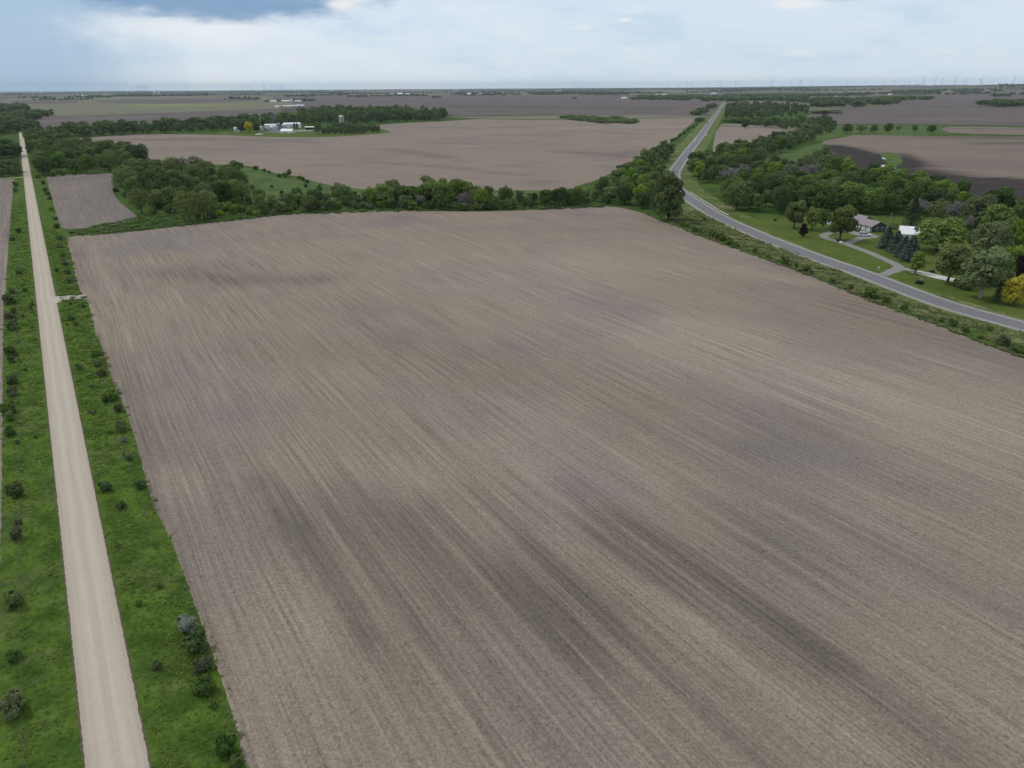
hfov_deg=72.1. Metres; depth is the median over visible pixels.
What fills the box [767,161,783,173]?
leafy tree
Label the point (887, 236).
spruce tree
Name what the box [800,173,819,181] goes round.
leafy tree
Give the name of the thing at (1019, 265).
leafy tree
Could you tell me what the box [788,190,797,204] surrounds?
leafy tree
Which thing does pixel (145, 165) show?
leafy tree
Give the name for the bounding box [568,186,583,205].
leafy tree
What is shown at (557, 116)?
grass strip
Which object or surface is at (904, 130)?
oak pasture
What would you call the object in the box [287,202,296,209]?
shrub
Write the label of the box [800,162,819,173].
bare tree
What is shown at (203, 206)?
leafy tree
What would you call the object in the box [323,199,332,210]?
shrub
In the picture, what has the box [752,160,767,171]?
leafy tree
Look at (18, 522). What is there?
shrub
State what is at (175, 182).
leafy tree
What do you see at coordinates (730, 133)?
highway side field
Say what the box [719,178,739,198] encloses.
leafy tree
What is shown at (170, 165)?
leafy tree
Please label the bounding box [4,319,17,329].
shrub
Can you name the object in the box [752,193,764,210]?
leafy tree
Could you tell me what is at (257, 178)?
meadow
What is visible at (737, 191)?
leafy tree
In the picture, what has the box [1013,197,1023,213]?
leafy tree
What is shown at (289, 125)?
farm shed
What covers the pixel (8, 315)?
shrub
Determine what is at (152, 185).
leafy tree
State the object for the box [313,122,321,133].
leafy tree
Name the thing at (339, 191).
leafy tree
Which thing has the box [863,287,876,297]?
shrub
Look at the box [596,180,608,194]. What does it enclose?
leafy tree
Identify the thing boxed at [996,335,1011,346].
shrub
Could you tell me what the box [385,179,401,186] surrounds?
leafy tree
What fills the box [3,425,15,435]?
shrub
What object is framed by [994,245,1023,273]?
leafy tree
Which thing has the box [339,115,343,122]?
stave silo
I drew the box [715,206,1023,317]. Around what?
house lawn
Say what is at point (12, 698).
shrub
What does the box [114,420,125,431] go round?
shrub
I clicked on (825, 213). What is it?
leafy tree
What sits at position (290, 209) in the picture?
shrub
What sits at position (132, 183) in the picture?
leafy tree
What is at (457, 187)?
leafy tree
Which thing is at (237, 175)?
leafy tree
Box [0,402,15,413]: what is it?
shrub
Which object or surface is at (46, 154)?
leafy tree
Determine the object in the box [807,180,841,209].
leafy tree
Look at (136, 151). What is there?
leafy tree
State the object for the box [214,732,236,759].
shrub
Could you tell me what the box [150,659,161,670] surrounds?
shrub
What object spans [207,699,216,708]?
shrub
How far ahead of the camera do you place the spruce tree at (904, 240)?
285.44 m
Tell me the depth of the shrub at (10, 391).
161.62 m
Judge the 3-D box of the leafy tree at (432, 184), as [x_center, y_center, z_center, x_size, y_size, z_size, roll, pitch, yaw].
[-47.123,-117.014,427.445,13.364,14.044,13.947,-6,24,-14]
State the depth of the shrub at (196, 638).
87.65 m
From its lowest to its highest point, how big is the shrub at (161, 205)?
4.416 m
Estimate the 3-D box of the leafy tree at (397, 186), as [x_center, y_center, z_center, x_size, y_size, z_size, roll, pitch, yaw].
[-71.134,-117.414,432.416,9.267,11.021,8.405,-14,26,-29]
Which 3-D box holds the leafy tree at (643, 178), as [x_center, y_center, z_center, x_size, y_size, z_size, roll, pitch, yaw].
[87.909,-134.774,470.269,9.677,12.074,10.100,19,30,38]
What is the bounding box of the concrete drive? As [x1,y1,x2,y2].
[911,271,954,281]
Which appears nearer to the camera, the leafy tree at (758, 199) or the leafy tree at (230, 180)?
the leafy tree at (758, 199)
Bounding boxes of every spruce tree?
[876,226,894,248]
[884,230,902,252]
[892,235,909,258]
[895,236,919,262]
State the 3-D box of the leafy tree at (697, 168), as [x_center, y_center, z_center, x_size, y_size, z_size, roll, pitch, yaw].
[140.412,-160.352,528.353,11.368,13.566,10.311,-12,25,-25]
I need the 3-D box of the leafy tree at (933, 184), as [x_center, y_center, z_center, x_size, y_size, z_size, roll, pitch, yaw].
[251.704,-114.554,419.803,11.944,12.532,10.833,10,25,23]
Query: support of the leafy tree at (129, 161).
on the ground at (712, 189)
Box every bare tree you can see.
[415,194,424,205]
[457,191,468,202]
[459,191,472,204]
[719,167,738,178]
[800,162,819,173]
[908,198,931,210]
[943,199,965,216]
[963,215,977,229]
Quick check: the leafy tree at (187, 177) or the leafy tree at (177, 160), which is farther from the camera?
the leafy tree at (177, 160)
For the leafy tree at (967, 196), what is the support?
on the ground at (712, 189)
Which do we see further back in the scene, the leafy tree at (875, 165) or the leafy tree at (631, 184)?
the leafy tree at (875, 165)
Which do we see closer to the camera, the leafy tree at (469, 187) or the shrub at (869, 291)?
the shrub at (869, 291)
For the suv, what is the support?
on the driveway apron
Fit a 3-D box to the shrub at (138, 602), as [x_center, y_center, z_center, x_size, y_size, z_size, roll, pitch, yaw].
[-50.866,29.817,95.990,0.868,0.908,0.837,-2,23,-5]
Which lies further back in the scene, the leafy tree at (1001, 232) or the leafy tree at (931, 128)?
the leafy tree at (931, 128)
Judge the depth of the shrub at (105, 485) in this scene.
122.89 m
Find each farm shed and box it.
[264,124,276,127]
[280,129,295,133]
[283,122,300,127]
[305,126,313,129]
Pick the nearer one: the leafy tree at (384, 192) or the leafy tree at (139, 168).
the leafy tree at (384, 192)
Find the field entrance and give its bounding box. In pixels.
[46,295,85,302]
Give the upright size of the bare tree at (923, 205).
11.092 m
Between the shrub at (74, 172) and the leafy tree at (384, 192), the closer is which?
the leafy tree at (384, 192)
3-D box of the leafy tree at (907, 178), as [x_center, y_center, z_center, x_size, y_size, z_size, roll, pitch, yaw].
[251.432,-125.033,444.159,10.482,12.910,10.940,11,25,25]
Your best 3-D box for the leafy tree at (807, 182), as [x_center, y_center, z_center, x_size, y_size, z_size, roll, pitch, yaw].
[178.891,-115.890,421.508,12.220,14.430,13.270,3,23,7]
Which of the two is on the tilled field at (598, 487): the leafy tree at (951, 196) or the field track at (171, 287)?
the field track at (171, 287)
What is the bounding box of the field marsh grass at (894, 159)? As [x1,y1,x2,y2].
[881,152,902,165]
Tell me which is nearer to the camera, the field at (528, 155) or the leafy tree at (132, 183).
the leafy tree at (132, 183)
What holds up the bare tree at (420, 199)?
on the ground at (712, 189)
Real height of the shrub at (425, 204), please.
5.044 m
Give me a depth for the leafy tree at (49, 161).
581.02 m
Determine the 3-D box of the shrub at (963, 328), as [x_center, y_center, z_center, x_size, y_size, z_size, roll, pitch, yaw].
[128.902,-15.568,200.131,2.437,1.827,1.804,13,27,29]
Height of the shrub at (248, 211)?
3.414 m
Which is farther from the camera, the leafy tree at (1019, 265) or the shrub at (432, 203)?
the shrub at (432, 203)
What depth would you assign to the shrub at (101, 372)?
172.29 m
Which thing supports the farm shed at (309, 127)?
on the farm lawn at (279, 134)
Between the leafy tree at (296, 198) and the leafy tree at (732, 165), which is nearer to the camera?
the leafy tree at (296, 198)
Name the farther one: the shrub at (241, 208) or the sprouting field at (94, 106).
the sprouting field at (94, 106)
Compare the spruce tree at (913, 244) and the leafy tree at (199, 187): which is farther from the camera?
the leafy tree at (199, 187)
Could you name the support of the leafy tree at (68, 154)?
on the ground at (712, 189)
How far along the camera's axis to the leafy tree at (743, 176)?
452.66 m
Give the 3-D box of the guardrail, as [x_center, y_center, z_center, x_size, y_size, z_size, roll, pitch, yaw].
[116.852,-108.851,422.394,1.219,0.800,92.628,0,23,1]
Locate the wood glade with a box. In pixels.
[763,143,823,168]
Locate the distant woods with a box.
[0,84,1023,213]
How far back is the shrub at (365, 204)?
406.41 m
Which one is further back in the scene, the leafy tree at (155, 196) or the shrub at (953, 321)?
the leafy tree at (155, 196)
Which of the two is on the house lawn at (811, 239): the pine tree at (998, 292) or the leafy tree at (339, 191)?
the pine tree at (998, 292)
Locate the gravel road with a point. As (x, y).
(111, 731)
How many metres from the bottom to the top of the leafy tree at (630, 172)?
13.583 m
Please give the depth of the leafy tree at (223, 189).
416.56 m
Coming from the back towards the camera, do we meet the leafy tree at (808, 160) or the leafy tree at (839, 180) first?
the leafy tree at (808, 160)
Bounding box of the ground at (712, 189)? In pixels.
[0,85,1023,356]
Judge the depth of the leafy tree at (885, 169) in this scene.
481.73 m
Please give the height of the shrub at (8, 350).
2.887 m
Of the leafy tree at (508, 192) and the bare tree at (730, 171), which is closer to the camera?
the leafy tree at (508, 192)
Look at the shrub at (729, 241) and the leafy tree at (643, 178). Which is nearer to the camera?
the shrub at (729, 241)
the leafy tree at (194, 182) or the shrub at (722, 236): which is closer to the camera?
the shrub at (722, 236)
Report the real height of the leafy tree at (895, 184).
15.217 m
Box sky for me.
[0,0,1023,91]
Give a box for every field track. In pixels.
[84,296,152,298]
[86,286,174,296]
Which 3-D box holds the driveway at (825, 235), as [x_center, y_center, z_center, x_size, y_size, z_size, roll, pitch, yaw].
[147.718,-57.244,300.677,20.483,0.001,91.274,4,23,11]
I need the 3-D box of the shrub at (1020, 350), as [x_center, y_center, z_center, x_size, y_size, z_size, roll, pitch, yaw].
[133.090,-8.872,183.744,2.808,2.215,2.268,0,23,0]
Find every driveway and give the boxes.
[820,230,903,275]
[842,237,862,244]
[885,267,918,272]
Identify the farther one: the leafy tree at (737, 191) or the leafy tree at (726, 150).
the leafy tree at (726, 150)
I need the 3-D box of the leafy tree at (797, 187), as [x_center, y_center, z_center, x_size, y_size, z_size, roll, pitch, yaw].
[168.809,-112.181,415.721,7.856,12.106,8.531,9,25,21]
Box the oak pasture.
[805,125,948,141]
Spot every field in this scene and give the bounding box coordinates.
[0,179,13,559]
[1,96,304,115]
[11,100,77,103]
[35,109,280,127]
[47,173,135,228]
[68,205,1023,767]
[80,118,694,190]
[97,98,263,103]
[273,95,719,116]
[713,124,797,151]
[806,106,1023,125]
[822,135,1023,202]
[897,94,1023,106]
[941,127,1023,134]
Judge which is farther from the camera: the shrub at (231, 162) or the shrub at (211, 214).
the shrub at (231, 162)
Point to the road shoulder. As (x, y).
(835, 259)
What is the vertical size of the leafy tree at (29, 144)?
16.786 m
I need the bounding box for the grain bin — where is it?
[269,125,277,131]
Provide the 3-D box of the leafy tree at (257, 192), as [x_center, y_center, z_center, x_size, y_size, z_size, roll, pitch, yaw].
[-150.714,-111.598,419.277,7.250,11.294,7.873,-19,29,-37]
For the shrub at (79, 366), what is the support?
on the grass verge
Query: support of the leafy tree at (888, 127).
on the oak pasture
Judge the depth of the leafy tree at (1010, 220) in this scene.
312.67 m
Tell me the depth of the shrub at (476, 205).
400.70 m
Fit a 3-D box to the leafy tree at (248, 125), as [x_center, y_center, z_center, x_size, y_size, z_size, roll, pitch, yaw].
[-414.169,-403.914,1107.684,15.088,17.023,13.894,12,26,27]
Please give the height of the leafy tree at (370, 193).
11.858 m
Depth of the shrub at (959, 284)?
241.14 m
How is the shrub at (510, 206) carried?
on the ground at (712, 189)
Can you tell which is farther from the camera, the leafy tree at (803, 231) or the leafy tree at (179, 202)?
the leafy tree at (179, 202)
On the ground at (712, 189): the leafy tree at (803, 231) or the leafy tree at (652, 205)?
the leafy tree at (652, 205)
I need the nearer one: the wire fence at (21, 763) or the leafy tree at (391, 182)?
the wire fence at (21, 763)
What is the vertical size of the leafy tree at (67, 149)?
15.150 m
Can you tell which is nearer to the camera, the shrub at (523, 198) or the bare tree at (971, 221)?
the bare tree at (971, 221)
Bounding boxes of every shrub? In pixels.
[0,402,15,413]
[0,688,25,719]
[1,294,16,303]
[3,346,18,355]
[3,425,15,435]
[3,589,23,609]
[4,312,17,319]
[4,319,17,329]
[4,482,21,493]
[5,373,17,385]
[5,385,17,395]
[5,410,13,420]
[5,649,21,661]
[7,287,15,292]
[7,355,14,361]
[8,486,24,498]
[9,526,22,539]
[10,306,16,312]
[14,519,21,525]
[50,170,55,176]
[57,169,66,174]
[59,252,65,256]
[66,277,72,282]
[70,169,76,174]
[74,363,83,369]
[90,349,100,356]
[94,361,101,366]
[96,369,106,376]
[97,480,112,490]
[101,394,107,402]
[102,388,117,400]
[113,404,122,411]
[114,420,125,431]
[115,500,126,509]
[122,453,132,459]
[133,480,145,488]
[135,599,141,605]
[148,207,157,213]
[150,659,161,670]
[153,202,164,207]
[155,582,162,587]
[163,206,171,212]
[176,613,198,633]
[179,627,206,653]
[191,673,215,696]
[192,655,211,673]
[194,210,201,217]
[206,210,217,219]
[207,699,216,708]
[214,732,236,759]
[216,210,223,215]
[220,201,232,211]
[229,160,236,165]
[229,204,237,213]
[229,752,243,767]
[236,162,243,167]
[237,203,245,212]
[245,197,251,202]
[245,209,252,214]
[252,209,260,215]
[259,207,270,214]
[277,201,286,212]
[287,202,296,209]
[287,205,293,211]
[312,200,320,210]
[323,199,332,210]
[334,198,341,208]
[352,200,364,208]
[363,202,370,209]
[376,199,386,208]
[407,200,418,209]
[421,201,429,208]
[428,200,435,207]
[458,203,466,209]
[472,202,483,209]
[482,201,494,209]
[502,199,514,206]
[505,203,512,209]
[519,194,529,204]
[601,195,610,203]
[691,226,698,231]
[707,228,716,236]
[714,232,720,237]
[719,233,725,240]
[725,238,733,244]
[780,255,789,264]
[802,265,810,271]
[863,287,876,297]
[871,293,880,298]
[882,296,890,302]
[899,302,908,309]
[948,318,958,324]
[956,275,972,289]
[961,326,969,331]
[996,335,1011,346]
[1009,343,1021,352]
[1016,346,1023,353]
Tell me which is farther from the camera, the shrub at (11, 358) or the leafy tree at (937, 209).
the leafy tree at (937, 209)
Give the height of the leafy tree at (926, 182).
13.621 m
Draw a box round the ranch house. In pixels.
[850,214,887,231]
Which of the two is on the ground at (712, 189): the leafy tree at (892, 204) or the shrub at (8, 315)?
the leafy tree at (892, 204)
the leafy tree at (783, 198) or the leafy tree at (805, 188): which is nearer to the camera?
the leafy tree at (783, 198)
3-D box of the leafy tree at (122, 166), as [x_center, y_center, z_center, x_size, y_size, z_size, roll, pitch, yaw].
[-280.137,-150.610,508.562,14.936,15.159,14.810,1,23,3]
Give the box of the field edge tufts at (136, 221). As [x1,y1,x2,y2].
[66,196,633,235]
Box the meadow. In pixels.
[240,167,560,207]
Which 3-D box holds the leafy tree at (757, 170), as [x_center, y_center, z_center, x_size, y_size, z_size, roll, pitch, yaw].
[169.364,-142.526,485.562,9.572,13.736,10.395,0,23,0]
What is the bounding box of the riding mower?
[915,278,923,284]
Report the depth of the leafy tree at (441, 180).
442.07 m
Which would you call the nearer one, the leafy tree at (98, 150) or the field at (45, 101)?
the leafy tree at (98, 150)
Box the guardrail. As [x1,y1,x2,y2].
[691,192,728,215]
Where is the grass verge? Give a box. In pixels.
[0,151,246,767]
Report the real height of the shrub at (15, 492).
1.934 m
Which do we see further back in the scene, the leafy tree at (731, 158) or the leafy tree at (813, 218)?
the leafy tree at (731, 158)
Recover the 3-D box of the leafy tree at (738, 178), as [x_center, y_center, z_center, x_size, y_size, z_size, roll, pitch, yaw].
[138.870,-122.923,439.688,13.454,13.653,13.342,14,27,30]
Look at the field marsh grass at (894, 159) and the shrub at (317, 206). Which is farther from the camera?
the field marsh grass at (894, 159)
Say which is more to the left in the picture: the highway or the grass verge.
the grass verge
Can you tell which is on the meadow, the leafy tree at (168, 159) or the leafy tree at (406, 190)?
the leafy tree at (406, 190)
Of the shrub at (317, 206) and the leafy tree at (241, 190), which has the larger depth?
the leafy tree at (241, 190)
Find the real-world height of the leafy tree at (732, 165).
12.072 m
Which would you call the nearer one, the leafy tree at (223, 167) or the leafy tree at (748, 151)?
the leafy tree at (223, 167)
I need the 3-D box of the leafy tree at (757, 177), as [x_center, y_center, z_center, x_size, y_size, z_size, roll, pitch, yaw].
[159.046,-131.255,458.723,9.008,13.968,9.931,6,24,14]
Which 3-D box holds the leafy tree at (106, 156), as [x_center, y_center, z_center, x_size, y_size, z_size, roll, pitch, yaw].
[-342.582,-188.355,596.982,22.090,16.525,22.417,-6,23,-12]
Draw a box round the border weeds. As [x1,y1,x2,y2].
[0,220,1023,767]
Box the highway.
[669,101,1023,329]
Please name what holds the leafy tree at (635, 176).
on the ground at (712, 189)
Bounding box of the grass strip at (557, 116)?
[451,115,709,118]
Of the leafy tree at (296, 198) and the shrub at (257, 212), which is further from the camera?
the leafy tree at (296, 198)
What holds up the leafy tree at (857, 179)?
on the ground at (712, 189)
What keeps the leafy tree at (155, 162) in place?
on the ground at (712, 189)
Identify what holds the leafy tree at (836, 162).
on the ground at (712, 189)
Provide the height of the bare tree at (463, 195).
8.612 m
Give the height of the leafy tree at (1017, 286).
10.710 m
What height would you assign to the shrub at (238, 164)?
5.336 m
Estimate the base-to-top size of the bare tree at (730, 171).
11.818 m
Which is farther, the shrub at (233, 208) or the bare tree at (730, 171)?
the bare tree at (730, 171)
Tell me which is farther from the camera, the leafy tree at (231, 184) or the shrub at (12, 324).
the leafy tree at (231, 184)
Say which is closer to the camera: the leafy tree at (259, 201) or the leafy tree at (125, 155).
the leafy tree at (259, 201)
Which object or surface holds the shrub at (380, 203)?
on the ground at (712, 189)
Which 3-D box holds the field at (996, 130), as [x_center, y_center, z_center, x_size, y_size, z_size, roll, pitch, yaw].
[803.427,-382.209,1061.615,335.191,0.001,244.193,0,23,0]
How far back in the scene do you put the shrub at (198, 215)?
378.88 m
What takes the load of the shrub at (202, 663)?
on the grass verge
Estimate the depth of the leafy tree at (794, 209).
341.32 m
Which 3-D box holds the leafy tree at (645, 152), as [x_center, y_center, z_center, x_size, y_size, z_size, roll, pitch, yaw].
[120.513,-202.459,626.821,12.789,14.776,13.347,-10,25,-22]
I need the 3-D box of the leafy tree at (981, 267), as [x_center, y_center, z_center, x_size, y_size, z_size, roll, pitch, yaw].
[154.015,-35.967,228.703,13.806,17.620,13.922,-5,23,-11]
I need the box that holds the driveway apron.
[848,231,878,238]
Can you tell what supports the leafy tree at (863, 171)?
on the ground at (712, 189)
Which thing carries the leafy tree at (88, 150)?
on the ground at (712, 189)
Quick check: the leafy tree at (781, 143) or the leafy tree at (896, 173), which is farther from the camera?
the leafy tree at (781, 143)
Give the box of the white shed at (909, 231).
[898,226,932,238]
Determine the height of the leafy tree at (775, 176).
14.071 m
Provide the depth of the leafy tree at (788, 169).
497.74 m
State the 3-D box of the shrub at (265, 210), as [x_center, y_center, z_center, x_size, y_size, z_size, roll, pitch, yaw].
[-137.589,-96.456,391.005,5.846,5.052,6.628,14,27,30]
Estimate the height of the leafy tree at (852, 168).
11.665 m
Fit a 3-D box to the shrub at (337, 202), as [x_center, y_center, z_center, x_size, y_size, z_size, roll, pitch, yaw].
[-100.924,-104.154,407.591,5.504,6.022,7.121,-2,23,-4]
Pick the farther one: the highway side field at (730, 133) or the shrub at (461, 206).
the highway side field at (730, 133)
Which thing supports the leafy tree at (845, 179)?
on the ground at (712, 189)
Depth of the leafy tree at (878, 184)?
403.08 m
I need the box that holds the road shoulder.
[666,102,1023,331]
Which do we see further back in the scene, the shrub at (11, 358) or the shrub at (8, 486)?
the shrub at (11, 358)
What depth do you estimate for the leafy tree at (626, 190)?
414.50 m
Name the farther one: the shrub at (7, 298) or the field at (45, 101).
the field at (45, 101)
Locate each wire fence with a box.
[15,246,23,767]
[65,257,153,545]
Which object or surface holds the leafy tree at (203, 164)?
on the ground at (712, 189)
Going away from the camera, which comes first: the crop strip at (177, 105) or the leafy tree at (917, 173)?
the leafy tree at (917, 173)
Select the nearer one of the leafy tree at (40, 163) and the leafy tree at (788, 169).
the leafy tree at (788, 169)
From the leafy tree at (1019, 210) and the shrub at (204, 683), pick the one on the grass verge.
the shrub at (204, 683)
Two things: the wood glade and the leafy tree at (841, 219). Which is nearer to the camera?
the leafy tree at (841, 219)
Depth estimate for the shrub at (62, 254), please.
294.38 m
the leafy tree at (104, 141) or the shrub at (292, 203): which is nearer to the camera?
the shrub at (292, 203)
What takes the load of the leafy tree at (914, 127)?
on the oak pasture
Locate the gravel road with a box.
[19,131,149,767]
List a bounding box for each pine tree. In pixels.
[899,197,921,225]
[990,281,1002,302]
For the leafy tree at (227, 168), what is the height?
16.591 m
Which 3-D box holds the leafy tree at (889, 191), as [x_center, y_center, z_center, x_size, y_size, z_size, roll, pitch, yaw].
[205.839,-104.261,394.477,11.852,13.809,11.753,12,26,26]
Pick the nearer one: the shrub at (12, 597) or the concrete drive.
the shrub at (12, 597)
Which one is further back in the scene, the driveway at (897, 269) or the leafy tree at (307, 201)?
the leafy tree at (307, 201)
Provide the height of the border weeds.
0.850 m
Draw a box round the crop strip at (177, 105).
[114,104,232,105]
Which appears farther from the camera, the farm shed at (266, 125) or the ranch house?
the farm shed at (266, 125)
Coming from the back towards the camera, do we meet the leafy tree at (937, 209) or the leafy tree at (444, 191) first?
the leafy tree at (444, 191)
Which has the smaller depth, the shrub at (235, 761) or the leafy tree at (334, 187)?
the shrub at (235, 761)
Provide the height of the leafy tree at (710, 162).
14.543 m
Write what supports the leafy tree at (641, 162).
on the ground at (712, 189)
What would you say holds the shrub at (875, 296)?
on the ground at (712, 189)
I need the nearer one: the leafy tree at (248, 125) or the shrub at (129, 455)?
the shrub at (129, 455)
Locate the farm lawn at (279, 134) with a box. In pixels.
[213,129,389,136]
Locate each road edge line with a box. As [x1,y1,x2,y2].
[673,119,1015,327]
[678,147,1023,322]
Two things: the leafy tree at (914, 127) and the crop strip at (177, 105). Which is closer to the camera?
the leafy tree at (914, 127)
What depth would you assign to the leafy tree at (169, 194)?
394.10 m
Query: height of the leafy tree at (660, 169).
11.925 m
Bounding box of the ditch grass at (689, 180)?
[664,101,1023,345]
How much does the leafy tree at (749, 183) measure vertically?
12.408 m
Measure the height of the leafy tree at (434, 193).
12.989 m
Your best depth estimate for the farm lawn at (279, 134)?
1072.72 m
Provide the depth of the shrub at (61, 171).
573.51 m
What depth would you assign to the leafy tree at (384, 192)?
409.68 m
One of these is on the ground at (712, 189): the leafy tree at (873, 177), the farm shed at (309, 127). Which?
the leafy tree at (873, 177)
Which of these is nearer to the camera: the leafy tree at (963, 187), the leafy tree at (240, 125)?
the leafy tree at (963, 187)
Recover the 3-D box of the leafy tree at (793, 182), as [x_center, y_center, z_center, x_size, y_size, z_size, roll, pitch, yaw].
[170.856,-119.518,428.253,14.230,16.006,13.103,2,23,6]
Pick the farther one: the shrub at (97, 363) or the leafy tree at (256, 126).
the leafy tree at (256, 126)
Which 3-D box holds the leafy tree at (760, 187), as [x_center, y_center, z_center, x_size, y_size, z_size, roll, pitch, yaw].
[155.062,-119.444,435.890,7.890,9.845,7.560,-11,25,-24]
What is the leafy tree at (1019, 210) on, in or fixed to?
on the ground at (712, 189)
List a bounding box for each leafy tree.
[0,138,12,144]
[1,143,18,157]
[25,140,40,153]
[28,149,50,164]
[32,155,52,173]
[32,156,49,175]
[34,151,53,171]
[49,151,68,168]
[52,138,81,151]
[60,147,73,155]
[60,150,74,159]
[75,154,94,173]
[82,146,94,155]
[93,147,103,155]
[94,152,121,171]
[95,140,110,145]
[99,142,111,149]
[103,149,116,164]
[110,167,133,191]
[112,164,131,181]
[117,151,133,165]
[121,158,134,166]
[123,175,141,194]
[124,143,147,161]
[126,189,152,213]
[131,165,146,171]
[136,168,170,199]
[141,161,152,169]
[145,158,162,165]
[145,178,163,200]
[147,189,162,208]
[160,187,181,212]
[163,158,174,170]
[163,160,178,172]
[166,169,185,187]
[169,177,183,190]
[172,190,202,221]
[173,157,187,173]
[181,174,192,189]
[184,163,201,178]
[186,156,202,170]
[188,192,215,218]
[189,177,201,190]
[190,183,217,206]
[198,160,215,173]
[199,190,217,209]
[214,181,231,202]
[216,168,223,181]
[219,164,232,168]
[221,166,234,181]
[221,179,239,201]
[225,167,246,182]
[229,179,244,198]
[231,180,250,203]
[235,121,245,131]
[244,122,253,132]
[252,123,259,131]
[252,187,264,199]
[253,194,266,209]
[278,194,290,204]
[290,187,303,195]
[291,192,302,207]
[300,194,318,211]
[306,188,322,200]
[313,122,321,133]
[329,182,339,197]
[333,184,353,199]
[365,186,379,204]
[373,183,394,203]
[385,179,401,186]
[387,185,397,203]
[392,184,399,198]
[397,185,414,199]
[413,184,432,200]
[420,175,435,184]
[425,180,442,201]
[431,187,438,202]
[433,182,455,207]
[438,178,446,182]
[449,179,465,198]
[461,182,474,199]
[468,189,475,201]
[473,188,490,203]
[498,185,513,200]
[539,189,551,206]
[550,187,568,204]
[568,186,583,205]
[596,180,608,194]
[610,169,625,181]
[615,183,633,204]
[617,178,630,186]
[618,175,631,182]
[623,167,637,179]
[623,181,634,196]
[631,173,639,185]
[632,184,649,199]
[634,190,651,207]
[636,159,648,171]
[636,173,650,186]
[640,148,653,161]
[643,181,656,187]
[647,171,658,181]
[649,182,665,210]
[651,164,664,173]
[653,170,685,219]
[686,151,706,164]
[687,158,703,175]
[693,161,705,178]
[701,159,714,174]
[705,155,717,166]
[715,141,728,151]
[715,155,726,168]
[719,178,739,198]
[720,148,730,155]
[723,152,731,161]
[723,181,751,209]
[724,143,736,150]
[726,154,738,164]
[726,175,743,184]
[727,162,737,168]
[728,173,747,180]
[732,154,751,167]
[736,149,745,154]
[739,146,752,154]
[741,121,748,126]
[743,192,755,207]
[744,180,754,190]
[749,152,763,163]
[750,168,764,180]
[750,171,763,184]
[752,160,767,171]
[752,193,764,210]
[756,183,764,194]
[761,190,770,206]
[763,173,784,185]
[763,178,786,196]
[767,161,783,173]
[768,154,780,167]
[769,185,794,209]
[772,183,791,212]
[775,136,788,152]
[777,158,787,173]
[781,163,799,175]
[784,200,807,228]
[785,174,802,186]
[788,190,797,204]
[793,170,807,177]
[793,184,804,202]
[797,184,813,206]
[798,189,811,205]
[798,223,807,236]
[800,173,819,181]
[801,154,815,165]
[802,178,818,185]
[805,206,822,229]
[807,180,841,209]
[817,168,837,179]
[819,207,830,228]
[827,156,843,170]
[827,176,842,192]
[828,204,858,239]
[837,177,855,195]
[838,180,865,204]
[840,158,854,169]
[840,171,864,183]
[840,185,862,209]
[842,123,853,131]
[842,162,857,173]
[847,165,860,171]
[855,125,867,131]
[855,168,866,180]
[859,187,886,213]
[864,171,881,185]
[867,162,879,172]
[867,181,893,189]
[869,124,877,132]
[870,186,891,209]
[875,164,894,175]
[877,175,896,184]
[882,192,902,213]
[884,123,893,131]
[887,168,908,177]
[887,178,906,189]
[891,188,906,202]
[899,180,923,212]
[905,169,926,177]
[905,175,917,182]
[907,251,925,272]
[909,217,968,251]
[911,124,918,130]
[915,176,929,181]
[916,178,932,191]
[919,187,948,216]
[926,125,936,132]
[926,181,938,190]
[926,199,953,217]
[929,174,948,180]
[933,242,973,282]
[936,180,960,193]
[942,188,957,212]
[954,191,969,204]
[955,179,971,194]
[959,192,979,203]
[959,194,997,228]
[961,245,1014,298]
[967,221,1013,250]
[981,203,1015,234]
[985,186,1016,207]
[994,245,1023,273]
[999,216,1022,236]
[1001,273,1023,304]
[1003,220,1023,247]
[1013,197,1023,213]
[1013,205,1023,219]
[1015,255,1023,277]
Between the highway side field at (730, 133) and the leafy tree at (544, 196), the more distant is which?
the highway side field at (730, 133)
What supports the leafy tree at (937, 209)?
on the ground at (712, 189)
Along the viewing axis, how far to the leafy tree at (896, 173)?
445.17 m
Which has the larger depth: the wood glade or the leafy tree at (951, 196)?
the wood glade
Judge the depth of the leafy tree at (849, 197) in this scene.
382.71 m
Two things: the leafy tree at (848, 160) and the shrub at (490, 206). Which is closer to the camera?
the shrub at (490, 206)
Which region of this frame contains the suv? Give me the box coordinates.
[858,231,870,236]
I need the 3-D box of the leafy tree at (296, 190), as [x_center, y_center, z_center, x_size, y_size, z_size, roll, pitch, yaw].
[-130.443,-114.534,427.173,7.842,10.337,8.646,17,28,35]
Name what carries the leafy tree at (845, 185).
on the ground at (712, 189)
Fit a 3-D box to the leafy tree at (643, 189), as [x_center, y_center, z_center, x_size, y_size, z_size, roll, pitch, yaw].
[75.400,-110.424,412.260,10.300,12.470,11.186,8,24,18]

